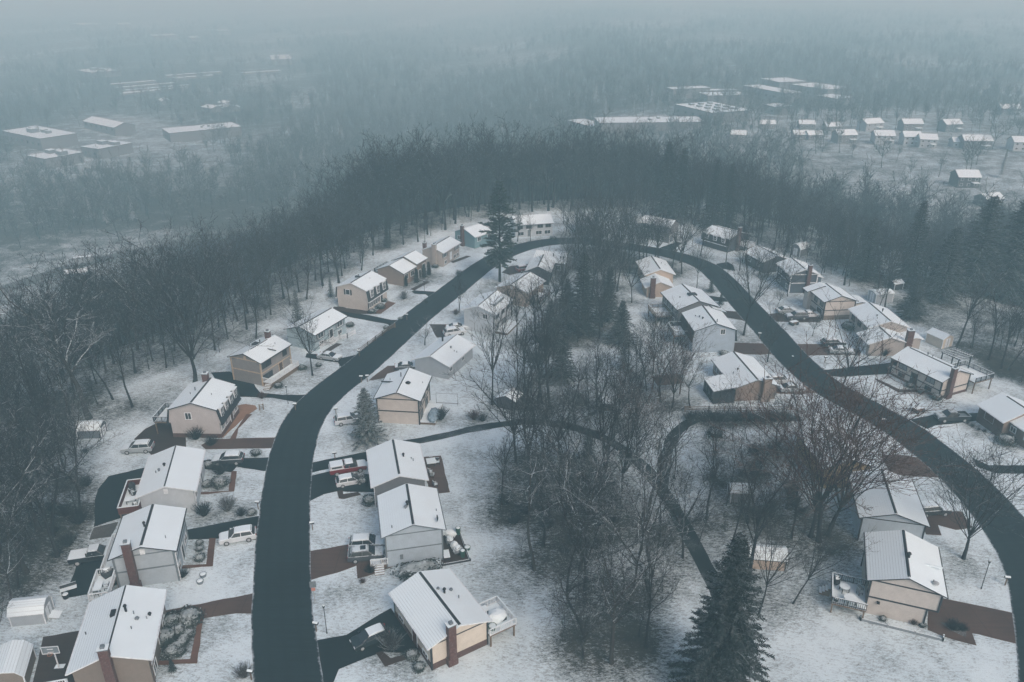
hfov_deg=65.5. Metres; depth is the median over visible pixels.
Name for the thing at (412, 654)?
shrub
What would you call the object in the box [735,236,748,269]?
bare tree
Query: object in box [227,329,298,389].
house
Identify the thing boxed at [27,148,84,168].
flat roofed building
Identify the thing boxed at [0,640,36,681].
garden shed
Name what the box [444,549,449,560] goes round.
garden table
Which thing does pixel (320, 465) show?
driveway
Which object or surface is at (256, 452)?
shrub
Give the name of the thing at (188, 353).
bare tree
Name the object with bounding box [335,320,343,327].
window
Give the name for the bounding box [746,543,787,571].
garden shed
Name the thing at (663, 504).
bare tree
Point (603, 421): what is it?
bare tree
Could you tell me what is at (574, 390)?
bare tree
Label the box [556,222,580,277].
bare tree
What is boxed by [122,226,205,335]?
bare tree
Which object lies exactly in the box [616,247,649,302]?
bare tree
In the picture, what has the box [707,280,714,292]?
spruce tree
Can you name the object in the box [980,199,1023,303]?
spruce tree
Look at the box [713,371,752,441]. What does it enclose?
bare tree
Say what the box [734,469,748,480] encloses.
shrub
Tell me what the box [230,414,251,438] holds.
walkway
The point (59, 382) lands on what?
bare tree
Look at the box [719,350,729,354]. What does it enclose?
shrub
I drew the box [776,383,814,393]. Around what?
driveway
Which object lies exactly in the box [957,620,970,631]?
shrub
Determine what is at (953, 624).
shrub
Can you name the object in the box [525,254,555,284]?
house
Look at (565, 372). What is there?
spruce tree
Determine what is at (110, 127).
flat roofed building
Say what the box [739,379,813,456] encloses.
bare tree
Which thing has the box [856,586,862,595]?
garden chair
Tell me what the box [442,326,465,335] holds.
parked car
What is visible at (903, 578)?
house
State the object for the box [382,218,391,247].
spruce tree
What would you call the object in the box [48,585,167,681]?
house
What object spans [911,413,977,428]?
driveway
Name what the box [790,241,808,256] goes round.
garden shed
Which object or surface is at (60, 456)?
bare tree
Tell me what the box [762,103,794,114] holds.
flat roofed building
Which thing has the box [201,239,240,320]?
bare tree
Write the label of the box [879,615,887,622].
shrub
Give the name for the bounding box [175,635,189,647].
shrub
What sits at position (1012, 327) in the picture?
bare tree
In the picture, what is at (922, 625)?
shrub
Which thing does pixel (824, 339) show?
parked car
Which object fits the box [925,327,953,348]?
garden shed
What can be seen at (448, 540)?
covered furniture
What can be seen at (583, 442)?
bare tree
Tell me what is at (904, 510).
house
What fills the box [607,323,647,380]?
bare tree
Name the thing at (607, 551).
bare tree
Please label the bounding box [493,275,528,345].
bare tree
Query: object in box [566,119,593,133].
flat roofed building
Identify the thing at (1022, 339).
bare tree
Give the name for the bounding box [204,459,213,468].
shrub
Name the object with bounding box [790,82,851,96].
flat roofed building
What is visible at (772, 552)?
bare tree
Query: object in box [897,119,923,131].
valley house
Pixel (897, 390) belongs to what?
walkway
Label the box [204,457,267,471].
driveway
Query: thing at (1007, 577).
mailbox
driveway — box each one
[166,593,252,617]
[187,516,258,539]
[201,437,274,448]
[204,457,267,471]
[211,371,303,402]
[306,353,354,366]
[310,471,373,500]
[311,545,393,579]
[312,452,366,472]
[317,608,418,681]
[333,307,379,313]
[339,307,396,324]
[369,366,397,380]
[412,290,433,295]
[430,324,460,337]
[502,264,527,274]
[661,242,681,250]
[710,296,727,301]
[716,262,734,270]
[724,311,743,320]
[732,343,770,354]
[769,313,820,321]
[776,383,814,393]
[798,344,860,355]
[825,363,890,376]
[883,455,937,477]
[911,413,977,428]
[925,511,970,534]
[927,598,1015,645]
[974,459,1023,473]
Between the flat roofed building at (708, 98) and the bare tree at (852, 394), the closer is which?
the bare tree at (852, 394)
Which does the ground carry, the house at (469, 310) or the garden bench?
the house at (469, 310)
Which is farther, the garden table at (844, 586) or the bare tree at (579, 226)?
the bare tree at (579, 226)
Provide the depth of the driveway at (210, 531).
108.07 m
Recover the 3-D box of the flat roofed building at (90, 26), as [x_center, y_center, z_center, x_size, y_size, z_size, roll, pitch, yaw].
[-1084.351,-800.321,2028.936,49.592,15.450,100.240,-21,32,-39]
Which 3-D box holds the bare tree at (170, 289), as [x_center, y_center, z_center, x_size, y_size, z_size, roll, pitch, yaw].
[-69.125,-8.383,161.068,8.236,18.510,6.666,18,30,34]
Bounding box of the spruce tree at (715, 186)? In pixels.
[698,160,724,228]
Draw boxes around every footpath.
[377,420,753,650]
[657,415,801,486]
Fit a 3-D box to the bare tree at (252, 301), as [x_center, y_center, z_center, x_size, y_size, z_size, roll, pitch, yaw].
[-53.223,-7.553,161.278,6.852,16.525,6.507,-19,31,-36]
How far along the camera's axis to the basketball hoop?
84.36 m
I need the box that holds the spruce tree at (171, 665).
[168,659,176,673]
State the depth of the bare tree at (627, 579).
94.29 m
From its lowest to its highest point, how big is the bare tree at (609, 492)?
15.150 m
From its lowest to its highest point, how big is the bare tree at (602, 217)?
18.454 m
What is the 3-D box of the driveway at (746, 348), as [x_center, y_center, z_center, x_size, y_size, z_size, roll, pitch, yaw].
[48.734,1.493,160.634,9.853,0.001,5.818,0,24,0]
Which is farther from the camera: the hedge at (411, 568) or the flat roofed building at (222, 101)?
the flat roofed building at (222, 101)
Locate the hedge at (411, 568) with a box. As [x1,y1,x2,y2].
[389,557,445,580]
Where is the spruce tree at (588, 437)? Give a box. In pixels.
[580,429,597,462]
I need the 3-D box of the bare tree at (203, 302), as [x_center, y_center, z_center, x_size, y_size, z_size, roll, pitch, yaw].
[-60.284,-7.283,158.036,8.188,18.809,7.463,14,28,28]
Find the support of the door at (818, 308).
in the house at (814, 298)
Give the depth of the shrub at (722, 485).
116.53 m
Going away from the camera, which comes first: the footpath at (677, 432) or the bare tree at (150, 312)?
the footpath at (677, 432)
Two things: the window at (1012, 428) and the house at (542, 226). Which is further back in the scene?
the house at (542, 226)
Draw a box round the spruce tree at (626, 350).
[616,333,631,371]
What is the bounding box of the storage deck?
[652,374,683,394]
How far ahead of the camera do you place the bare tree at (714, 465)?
106.46 m
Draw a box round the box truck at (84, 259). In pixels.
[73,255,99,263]
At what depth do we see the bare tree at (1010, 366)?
150.94 m
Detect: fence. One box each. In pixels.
[320,336,333,348]
[329,329,355,345]
[358,323,394,352]
[684,405,789,411]
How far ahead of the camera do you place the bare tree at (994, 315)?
152.19 m
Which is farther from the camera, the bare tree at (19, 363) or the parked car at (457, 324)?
the parked car at (457, 324)
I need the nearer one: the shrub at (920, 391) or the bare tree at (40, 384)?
the bare tree at (40, 384)
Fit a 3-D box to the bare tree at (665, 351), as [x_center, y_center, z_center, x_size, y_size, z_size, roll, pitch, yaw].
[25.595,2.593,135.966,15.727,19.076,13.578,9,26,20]
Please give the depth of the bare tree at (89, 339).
143.63 m
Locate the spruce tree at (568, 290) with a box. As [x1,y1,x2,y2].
[554,278,581,335]
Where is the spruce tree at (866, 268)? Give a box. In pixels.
[843,218,887,280]
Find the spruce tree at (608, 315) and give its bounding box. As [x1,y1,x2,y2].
[595,266,618,323]
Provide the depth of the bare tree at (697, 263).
188.69 m
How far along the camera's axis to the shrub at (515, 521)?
108.80 m
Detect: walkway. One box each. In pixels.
[158,617,202,664]
[182,538,215,568]
[201,471,236,493]
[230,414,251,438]
[323,343,340,351]
[337,490,360,498]
[376,301,394,313]
[376,650,419,666]
[411,281,428,290]
[451,256,470,262]
[876,379,915,391]
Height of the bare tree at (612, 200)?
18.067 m
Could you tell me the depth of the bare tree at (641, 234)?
200.23 m
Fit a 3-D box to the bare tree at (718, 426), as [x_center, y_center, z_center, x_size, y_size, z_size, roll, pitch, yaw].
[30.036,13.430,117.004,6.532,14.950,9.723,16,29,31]
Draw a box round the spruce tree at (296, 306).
[290,289,304,323]
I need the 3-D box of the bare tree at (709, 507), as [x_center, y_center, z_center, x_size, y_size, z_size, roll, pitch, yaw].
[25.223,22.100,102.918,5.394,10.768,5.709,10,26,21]
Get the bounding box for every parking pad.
[33,631,78,681]
[65,560,116,596]
[89,522,117,539]
[94,468,143,526]
[134,423,185,454]
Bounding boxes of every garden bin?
[456,526,460,534]
[460,549,464,557]
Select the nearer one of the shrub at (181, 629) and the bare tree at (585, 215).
the shrub at (181, 629)
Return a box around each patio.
[424,456,449,492]
[441,535,467,564]
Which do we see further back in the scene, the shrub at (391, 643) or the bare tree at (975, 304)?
the bare tree at (975, 304)
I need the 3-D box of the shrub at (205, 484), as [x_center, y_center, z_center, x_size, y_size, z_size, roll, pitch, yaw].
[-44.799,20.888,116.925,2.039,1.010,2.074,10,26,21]
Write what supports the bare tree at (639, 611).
on the ground
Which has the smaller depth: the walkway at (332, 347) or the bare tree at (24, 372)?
the bare tree at (24, 372)
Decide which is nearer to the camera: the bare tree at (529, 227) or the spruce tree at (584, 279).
the spruce tree at (584, 279)
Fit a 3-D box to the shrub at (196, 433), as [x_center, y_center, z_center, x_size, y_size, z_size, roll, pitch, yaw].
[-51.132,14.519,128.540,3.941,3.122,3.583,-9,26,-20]
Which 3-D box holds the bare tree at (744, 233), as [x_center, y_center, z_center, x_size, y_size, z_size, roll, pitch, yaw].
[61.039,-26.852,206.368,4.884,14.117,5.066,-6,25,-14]
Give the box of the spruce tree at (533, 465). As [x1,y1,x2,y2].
[529,453,538,472]
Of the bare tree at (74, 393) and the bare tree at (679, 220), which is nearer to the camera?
the bare tree at (74, 393)
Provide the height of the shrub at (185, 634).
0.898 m
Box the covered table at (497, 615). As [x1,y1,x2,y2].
[488,608,506,623]
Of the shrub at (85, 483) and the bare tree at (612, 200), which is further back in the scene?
the bare tree at (612, 200)
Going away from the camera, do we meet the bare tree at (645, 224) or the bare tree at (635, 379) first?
the bare tree at (635, 379)
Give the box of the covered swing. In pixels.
[428,407,439,421]
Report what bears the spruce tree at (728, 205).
on the ground
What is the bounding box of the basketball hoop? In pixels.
[40,646,65,669]
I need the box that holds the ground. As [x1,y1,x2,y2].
[0,0,1023,681]
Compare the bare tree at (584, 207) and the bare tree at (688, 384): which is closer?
the bare tree at (688, 384)
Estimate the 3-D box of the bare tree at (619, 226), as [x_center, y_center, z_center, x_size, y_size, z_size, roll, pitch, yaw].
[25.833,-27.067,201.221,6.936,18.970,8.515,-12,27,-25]
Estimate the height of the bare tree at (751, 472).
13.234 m
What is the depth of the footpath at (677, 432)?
128.94 m
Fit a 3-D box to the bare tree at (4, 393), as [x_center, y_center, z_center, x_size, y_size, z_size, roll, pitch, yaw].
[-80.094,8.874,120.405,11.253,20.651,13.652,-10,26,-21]
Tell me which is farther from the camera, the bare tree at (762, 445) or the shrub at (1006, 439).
the shrub at (1006, 439)
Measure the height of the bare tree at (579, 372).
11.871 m
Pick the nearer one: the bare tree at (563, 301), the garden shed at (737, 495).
the garden shed at (737, 495)
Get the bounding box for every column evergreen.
[413,269,419,282]
[421,264,426,277]
[426,262,431,274]
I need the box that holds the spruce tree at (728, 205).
[712,164,738,229]
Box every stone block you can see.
[196,578,203,584]
[199,571,206,577]
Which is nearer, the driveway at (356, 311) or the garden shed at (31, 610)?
the garden shed at (31, 610)
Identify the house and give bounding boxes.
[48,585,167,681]
[87,504,188,600]
[117,445,205,517]
[152,371,240,437]
[158,97,170,104]
[201,104,221,112]
[218,103,239,111]
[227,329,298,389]
[283,308,347,350]
[335,270,388,310]
[366,439,428,506]
[370,483,446,575]
[373,368,442,424]
[374,250,427,285]
[388,568,516,670]
[411,334,475,378]
[420,236,460,266]
[454,222,493,248]
[461,290,518,334]
[494,272,549,306]
[510,213,553,236]
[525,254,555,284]
[533,250,572,274]
[636,256,675,298]
[638,215,680,242]
[648,284,727,325]
[667,305,736,352]
[701,225,754,252]
[703,351,780,403]
[730,130,745,139]
[744,245,787,272]
[758,120,775,128]
[775,258,823,292]
[791,130,806,139]
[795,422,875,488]
[797,120,815,128]
[802,282,866,319]
[805,130,823,139]
[819,530,948,623]
[822,122,841,131]
[831,129,857,143]
[848,302,924,355]
[848,468,930,540]
[856,118,884,131]
[870,130,895,143]
[889,346,994,398]
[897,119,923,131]
[898,131,920,145]
[915,133,938,147]
[936,119,963,131]
[948,137,959,147]
[948,169,981,187]
[959,134,993,149]
[973,192,1004,206]
[976,393,1023,447]
[995,104,1020,114]
[1005,136,1023,150]
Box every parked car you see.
[120,439,154,454]
[211,450,244,464]
[218,524,255,545]
[316,351,341,361]
[333,412,357,425]
[335,472,364,487]
[347,544,384,563]
[348,533,384,547]
[349,623,389,650]
[394,361,414,369]
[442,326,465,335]
[446,322,468,329]
[515,264,526,272]
[770,373,794,382]
[775,305,796,313]
[777,382,805,392]
[785,310,808,319]
[804,310,819,317]
[820,337,846,346]
[828,345,854,354]
[921,500,951,517]
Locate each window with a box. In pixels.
[153,656,157,675]
[184,412,191,419]
[184,532,186,545]
[262,362,266,369]
[268,370,272,377]
[316,331,324,339]
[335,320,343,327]
[344,289,351,294]
[720,329,725,334]
[898,363,906,370]
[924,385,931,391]
[926,377,934,384]
[1009,425,1016,433]
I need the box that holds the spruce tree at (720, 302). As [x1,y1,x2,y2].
[718,292,723,304]
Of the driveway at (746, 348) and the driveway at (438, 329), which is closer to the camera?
the driveway at (746, 348)
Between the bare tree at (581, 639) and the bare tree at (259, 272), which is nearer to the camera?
the bare tree at (581, 639)
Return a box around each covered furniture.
[443,529,456,537]
[445,536,452,545]
[450,541,457,549]
[453,545,462,554]
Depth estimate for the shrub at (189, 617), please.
91.57 m
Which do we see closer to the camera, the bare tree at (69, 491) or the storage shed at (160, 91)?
the bare tree at (69, 491)
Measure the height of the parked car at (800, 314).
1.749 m
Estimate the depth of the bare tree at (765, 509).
92.83 m
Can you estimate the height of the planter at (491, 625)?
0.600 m
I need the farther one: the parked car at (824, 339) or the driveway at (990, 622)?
the parked car at (824, 339)
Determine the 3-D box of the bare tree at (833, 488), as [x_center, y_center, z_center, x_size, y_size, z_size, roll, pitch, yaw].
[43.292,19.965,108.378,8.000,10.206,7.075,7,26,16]
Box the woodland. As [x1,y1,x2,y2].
[0,3,1023,437]
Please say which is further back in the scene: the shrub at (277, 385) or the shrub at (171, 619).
the shrub at (277, 385)
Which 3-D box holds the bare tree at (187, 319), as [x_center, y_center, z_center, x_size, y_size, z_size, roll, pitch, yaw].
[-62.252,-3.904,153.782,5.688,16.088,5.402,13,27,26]
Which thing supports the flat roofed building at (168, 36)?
on the ground
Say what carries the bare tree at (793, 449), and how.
on the ground
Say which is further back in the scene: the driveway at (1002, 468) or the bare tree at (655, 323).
the bare tree at (655, 323)
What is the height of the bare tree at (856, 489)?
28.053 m
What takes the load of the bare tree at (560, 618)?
on the ground
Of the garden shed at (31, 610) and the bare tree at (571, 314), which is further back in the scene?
the bare tree at (571, 314)
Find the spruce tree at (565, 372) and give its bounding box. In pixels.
[543,330,580,384]
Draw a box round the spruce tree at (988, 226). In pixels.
[954,196,1010,297]
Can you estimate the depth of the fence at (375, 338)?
163.87 m
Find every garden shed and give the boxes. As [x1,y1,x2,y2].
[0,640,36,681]
[7,595,61,626]
[76,420,107,438]
[496,388,522,410]
[727,482,756,502]
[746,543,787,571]
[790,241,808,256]
[867,288,894,303]
[887,279,904,289]
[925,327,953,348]
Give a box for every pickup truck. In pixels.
[67,543,110,565]
[328,458,366,476]
[933,408,971,422]
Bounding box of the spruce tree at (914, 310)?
[892,273,930,322]
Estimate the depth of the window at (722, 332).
157.40 m
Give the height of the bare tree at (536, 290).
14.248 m
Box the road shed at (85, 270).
[64,268,87,278]
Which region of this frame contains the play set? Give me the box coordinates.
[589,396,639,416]
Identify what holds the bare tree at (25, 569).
on the ground
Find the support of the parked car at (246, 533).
on the driveway at (210, 531)
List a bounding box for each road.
[0,208,320,294]
[251,237,1023,681]
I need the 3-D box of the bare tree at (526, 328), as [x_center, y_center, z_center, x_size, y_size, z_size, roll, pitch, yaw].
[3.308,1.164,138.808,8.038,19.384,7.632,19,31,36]
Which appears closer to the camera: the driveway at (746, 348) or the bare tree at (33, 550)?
the bare tree at (33, 550)
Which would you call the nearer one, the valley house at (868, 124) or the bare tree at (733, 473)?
the bare tree at (733, 473)
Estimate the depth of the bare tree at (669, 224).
202.23 m
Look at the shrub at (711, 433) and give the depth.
128.84 m
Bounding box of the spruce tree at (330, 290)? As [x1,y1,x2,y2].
[327,277,333,297]
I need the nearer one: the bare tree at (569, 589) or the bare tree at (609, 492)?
the bare tree at (569, 589)
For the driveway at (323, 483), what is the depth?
117.00 m
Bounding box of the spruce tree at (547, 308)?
[533,300,561,349]
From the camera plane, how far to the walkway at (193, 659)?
87.91 m
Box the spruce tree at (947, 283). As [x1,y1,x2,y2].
[914,227,975,304]
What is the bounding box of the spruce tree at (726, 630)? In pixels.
[664,531,774,681]
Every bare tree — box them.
[0,253,59,393]
[0,269,114,419]
[0,287,43,410]
[0,308,13,393]
[0,321,52,454]
[0,322,40,448]
[0,324,49,421]
[0,330,22,440]
[0,338,43,421]
[0,350,21,458]
[0,350,51,482]
[0,366,33,465]
[0,391,75,536]
[0,397,66,531]
[0,408,17,502]
[0,409,78,557]
[0,420,56,574]
[0,429,44,553]
[0,468,39,567]
[0,469,42,588]
[0,485,37,599]
[0,566,13,621]
[2,431,38,523]
[4,377,122,513]
[10,305,110,413]
[11,346,60,428]
[11,362,76,479]
[16,259,70,382]
[20,321,60,395]
[31,258,94,371]
[39,311,87,399]
[43,371,92,489]
[46,267,106,365]
[47,469,85,510]
[61,326,113,399]
[68,302,117,372]
[70,269,121,358]
[72,324,99,383]
[81,289,122,364]
[86,281,146,373]
[87,240,159,350]
[91,211,270,381]
[93,301,146,406]
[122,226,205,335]
[124,305,156,360]
[128,259,169,342]
[146,295,170,367]
[148,255,183,341]
[159,289,180,350]
[172,278,199,357]
[173,273,206,342]
[177,261,220,350]
[187,240,237,327]
[197,233,293,329]
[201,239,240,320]
[205,263,231,338]
[218,236,256,313]
[231,273,254,315]
[235,265,265,338]
[247,241,285,314]
[249,253,269,304]
[273,253,300,305]
[274,294,335,375]
[292,232,318,298]
[411,316,434,344]
[442,311,578,471]
[452,278,466,311]
[457,294,495,318]
[466,193,476,220]
[467,274,523,404]
[476,399,539,504]
[486,179,495,216]
[490,449,565,570]
[491,464,511,509]
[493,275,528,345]
[496,333,557,387]
[496,350,560,489]
[497,263,529,313]
[500,436,512,472]
[501,333,537,391]
[502,349,612,473]
[505,267,565,319]
[506,176,528,214]
[507,292,556,394]
[508,447,575,547]
[510,374,615,494]
[512,349,542,398]
[512,374,644,527]
[513,373,576,453]
[513,525,530,552]
[514,206,528,241]
[516,394,568,518]
[517,392,541,457]
[519,301,556,403]
[521,276,546,332]
[521,431,656,603]
[522,273,576,407]
[524,333,554,401]
[525,211,535,240]
[528,305,583,377]
[531,422,649,570]
[533,481,558,519]
[534,240,577,306]
[535,498,644,641]
[536,544,635,673]
[540,254,564,298]
[544,260,577,316]
[545,395,578,461]
[546,416,709,604]
[548,185,579,234]
[548,591,580,640]
[549,247,582,291]
[551,359,597,426]
[553,282,600,341]
[554,188,595,250]
[554,433,577,468]
[555,189,643,296]
[556,189,573,220]
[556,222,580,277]
[558,206,608,243]
[558,213,590,262]
[558,336,594,392]
[561,330,658,468]
[564,201,602,238]
[565,199,587,246]
[569,338,601,405]
[570,218,618,271]
[573,188,624,247]
[573,420,595,468]
[573,510,675,664]
[574,352,664,474]
[575,198,595,250]
[575,211,608,260]
[575,438,625,535]
[577,176,615,218]
[577,176,630,236]
[578,253,624,327]
[579,328,618,408]
[580,368,672,508]
[581,215,627,278]
[583,225,612,271]
[586,232,627,286]
[587,199,620,248]
[589,258,621,301]
[591,199,659,291]
[593,347,656,428]
[593,351,649,438]
[594,335,617,387]
[594,525,617,572]
[596,218,634,280]
[596,350,679,452]
[601,196,623,239]
[602,195,629,267]
[603,179,647,248]
[605,197,646,257]
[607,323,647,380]
[608,201,643,263]
[612,462,703,576]
[615,557,639,593]
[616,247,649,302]
[617,382,709,523]
[618,213,640,264]
[618,350,644,385]
[619,302,709,401]
[620,200,649,260]
[621,509,687,648]
[622,346,659,417]
[624,330,651,390]
[624,368,651,406]
[624,580,658,636]
[625,213,645,273]
[625,321,648,372]
[629,201,659,257]
[630,214,655,259]
[630,302,687,373]
[633,432,731,558]
[637,210,664,256]
[639,322,717,407]
[640,202,679,257]
[640,466,674,535]
[647,207,668,257]
[648,195,726,274]
[648,197,672,256]
[650,533,678,591]
[652,392,699,478]
[667,230,683,268]
[667,353,711,407]
[672,209,684,234]
[672,442,706,521]
[676,206,699,262]
[676,341,691,379]
[685,231,717,287]
[691,478,730,544]
[695,213,715,255]
[695,431,735,519]
[697,393,732,452]
[698,386,743,473]
[705,405,762,479]
[706,320,996,542]
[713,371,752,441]
[714,211,742,265]
[714,449,761,505]
[715,426,809,581]
[717,354,955,538]
[720,227,798,335]
[721,356,954,536]
[727,467,763,542]
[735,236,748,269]
[738,215,755,261]
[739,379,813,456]
[739,440,819,509]
[740,446,777,523]
[745,417,792,479]
[747,239,792,296]
[747,503,814,613]
[748,235,779,274]
[751,383,808,440]
[755,293,788,361]
[757,479,795,521]
[770,420,819,471]
[774,222,796,259]
[774,252,808,296]
[774,285,784,306]
[775,444,821,538]
[791,492,882,604]
[806,457,858,513]
[808,303,826,335]
[812,238,842,273]
[813,287,910,394]
[822,381,874,415]
[911,424,1023,559]
[951,260,1015,350]
[969,318,987,347]
[974,267,1023,359]
[995,291,1023,368]
[998,312,1011,349]
[1007,349,1023,370]
[1016,327,1023,359]
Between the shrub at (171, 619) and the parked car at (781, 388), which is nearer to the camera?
the shrub at (171, 619)
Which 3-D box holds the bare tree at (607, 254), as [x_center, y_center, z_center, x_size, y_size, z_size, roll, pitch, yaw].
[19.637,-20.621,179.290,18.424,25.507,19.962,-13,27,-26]
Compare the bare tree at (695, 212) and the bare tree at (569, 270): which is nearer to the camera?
the bare tree at (569, 270)
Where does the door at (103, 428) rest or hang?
in the garden shed at (91, 430)
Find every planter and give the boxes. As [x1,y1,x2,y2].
[62,592,68,599]
[464,545,470,550]
[488,622,496,630]
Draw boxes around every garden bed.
[223,404,256,436]
[940,622,966,636]
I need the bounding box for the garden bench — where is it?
[59,581,76,593]
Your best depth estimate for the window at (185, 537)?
104.28 m
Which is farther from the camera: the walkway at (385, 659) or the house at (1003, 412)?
the house at (1003, 412)
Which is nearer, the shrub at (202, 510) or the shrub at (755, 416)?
the shrub at (202, 510)
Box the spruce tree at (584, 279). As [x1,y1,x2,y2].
[561,251,602,336]
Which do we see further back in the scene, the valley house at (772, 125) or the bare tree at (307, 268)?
the valley house at (772, 125)
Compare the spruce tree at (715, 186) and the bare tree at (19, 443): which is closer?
the bare tree at (19, 443)
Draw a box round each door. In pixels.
[45,601,51,618]
[101,424,106,435]
[181,541,184,560]
[278,361,283,370]
[329,328,333,339]
[411,628,417,647]
[793,248,797,255]
[816,306,821,317]
[859,341,866,352]
[869,292,873,301]
[909,372,917,384]
[944,338,950,347]
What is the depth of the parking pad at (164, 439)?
129.48 m
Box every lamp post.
[322,604,326,633]
[980,559,991,588]
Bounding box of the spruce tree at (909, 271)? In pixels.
[891,200,931,282]
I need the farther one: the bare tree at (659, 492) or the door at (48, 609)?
the bare tree at (659, 492)
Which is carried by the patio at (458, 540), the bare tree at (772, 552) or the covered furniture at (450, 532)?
the covered furniture at (450, 532)
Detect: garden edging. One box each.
[442,530,470,565]
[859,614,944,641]
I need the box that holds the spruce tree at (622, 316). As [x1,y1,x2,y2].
[604,300,635,347]
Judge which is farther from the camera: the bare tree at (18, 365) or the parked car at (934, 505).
the bare tree at (18, 365)
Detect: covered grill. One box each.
[100,566,113,578]
[128,481,135,490]
[833,575,839,585]
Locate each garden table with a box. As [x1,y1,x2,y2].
[92,581,102,591]
[124,496,135,503]
[426,457,435,466]
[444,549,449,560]
[839,583,849,592]
[844,593,857,605]
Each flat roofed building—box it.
[2,126,78,150]
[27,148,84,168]
[69,23,103,29]
[74,67,121,77]
[80,140,133,158]
[82,116,135,135]
[116,22,131,28]
[148,34,179,40]
[162,122,241,142]
[187,36,200,41]
[211,29,230,34]
[217,100,234,104]
[270,54,291,64]
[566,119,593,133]
[594,116,701,137]
[666,86,710,98]
[674,102,751,122]
[698,91,747,104]
[703,89,738,91]
[742,84,799,102]
[760,77,806,89]
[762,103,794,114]
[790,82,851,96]
[815,94,854,104]
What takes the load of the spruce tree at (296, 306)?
on the ground
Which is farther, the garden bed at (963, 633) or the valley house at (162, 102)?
the valley house at (162, 102)
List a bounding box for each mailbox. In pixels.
[246,669,253,679]
[312,621,318,631]
[1004,575,1010,585]
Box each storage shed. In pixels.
[105,80,156,85]
[114,82,173,88]
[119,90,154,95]
[121,84,188,91]
[123,87,187,92]
[164,71,221,77]
[172,74,214,79]
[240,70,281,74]
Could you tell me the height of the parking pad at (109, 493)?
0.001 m
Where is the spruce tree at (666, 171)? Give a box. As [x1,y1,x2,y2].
[649,141,680,216]
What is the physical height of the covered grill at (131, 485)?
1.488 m
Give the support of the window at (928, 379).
in the house at (947, 377)
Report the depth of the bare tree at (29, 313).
138.78 m
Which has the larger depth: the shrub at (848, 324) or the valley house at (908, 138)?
the valley house at (908, 138)
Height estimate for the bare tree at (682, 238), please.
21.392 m
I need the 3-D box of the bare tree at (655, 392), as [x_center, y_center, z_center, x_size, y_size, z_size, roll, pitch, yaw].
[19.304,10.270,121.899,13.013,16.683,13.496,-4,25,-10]
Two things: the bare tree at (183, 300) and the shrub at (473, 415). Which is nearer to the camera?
the shrub at (473, 415)
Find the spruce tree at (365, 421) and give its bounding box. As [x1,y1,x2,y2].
[347,388,389,450]
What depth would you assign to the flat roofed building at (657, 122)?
532.33 m
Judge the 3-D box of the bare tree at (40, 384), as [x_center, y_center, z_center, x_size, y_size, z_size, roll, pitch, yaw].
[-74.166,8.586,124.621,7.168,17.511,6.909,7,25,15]
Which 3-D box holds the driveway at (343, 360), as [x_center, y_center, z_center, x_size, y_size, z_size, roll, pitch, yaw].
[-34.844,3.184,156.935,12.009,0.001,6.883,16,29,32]
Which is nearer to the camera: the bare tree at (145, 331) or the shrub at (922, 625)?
the shrub at (922, 625)
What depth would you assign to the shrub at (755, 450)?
124.20 m
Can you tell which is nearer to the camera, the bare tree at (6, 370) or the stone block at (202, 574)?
the stone block at (202, 574)
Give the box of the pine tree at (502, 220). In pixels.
[478,180,523,281]
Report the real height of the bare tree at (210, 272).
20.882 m
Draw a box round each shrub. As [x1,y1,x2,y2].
[47,550,63,556]
[55,502,73,516]
[55,531,77,546]
[65,505,88,526]
[78,473,95,486]
[159,643,182,660]
[160,624,180,651]
[163,610,181,628]
[168,638,183,647]
[170,623,190,637]
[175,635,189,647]
[177,604,206,628]
[177,646,186,657]
[180,566,189,577]
[180,632,191,639]
[183,424,204,439]
[184,626,195,638]
[190,500,211,516]
[192,552,205,561]
[193,545,203,551]
[194,539,203,545]
[201,434,219,445]
[201,479,211,487]
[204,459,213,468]
[209,475,231,489]
[211,460,229,474]
[216,493,237,511]
[229,660,254,678]
[233,506,246,515]
[244,508,256,515]
[249,449,261,456]
[257,392,267,398]
[273,382,282,387]
[297,364,306,369]
[345,321,354,326]
[352,471,365,483]
[362,494,375,506]
[363,563,376,573]
[367,308,375,313]
[375,303,385,308]
[375,625,404,654]
[398,290,409,298]
[404,648,420,661]
[411,660,427,673]
[435,406,449,419]
[450,308,460,314]
[465,409,478,419]
[476,412,489,420]
[498,493,514,503]
[506,512,522,524]
[517,499,536,514]
[538,518,555,528]
[563,475,577,486]
[566,487,582,500]
[569,502,584,516]
[590,510,609,525]
[608,511,622,521]
[682,411,698,421]
[688,410,704,422]
[695,408,709,421]
[702,409,719,420]
[706,426,725,437]
[707,410,725,421]
[714,411,730,421]
[715,478,725,486]
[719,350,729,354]
[728,410,741,421]
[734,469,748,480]
[736,410,751,421]
[741,410,756,420]
[746,444,763,455]
[749,411,764,421]
[763,409,775,421]
[765,439,783,451]
[782,490,804,506]
[797,506,807,514]
[841,321,854,329]
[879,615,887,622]
[905,382,915,387]
[910,619,918,625]
[915,386,925,392]
[918,623,928,627]
[929,392,942,400]
[946,617,963,630]
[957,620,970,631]
[993,433,1018,446]
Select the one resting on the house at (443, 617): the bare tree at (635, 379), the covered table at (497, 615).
the covered table at (497, 615)
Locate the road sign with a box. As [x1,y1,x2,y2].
[309,581,315,600]
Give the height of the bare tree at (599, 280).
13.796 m
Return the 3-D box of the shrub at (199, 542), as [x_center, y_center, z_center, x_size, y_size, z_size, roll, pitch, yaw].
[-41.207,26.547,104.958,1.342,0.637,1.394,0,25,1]

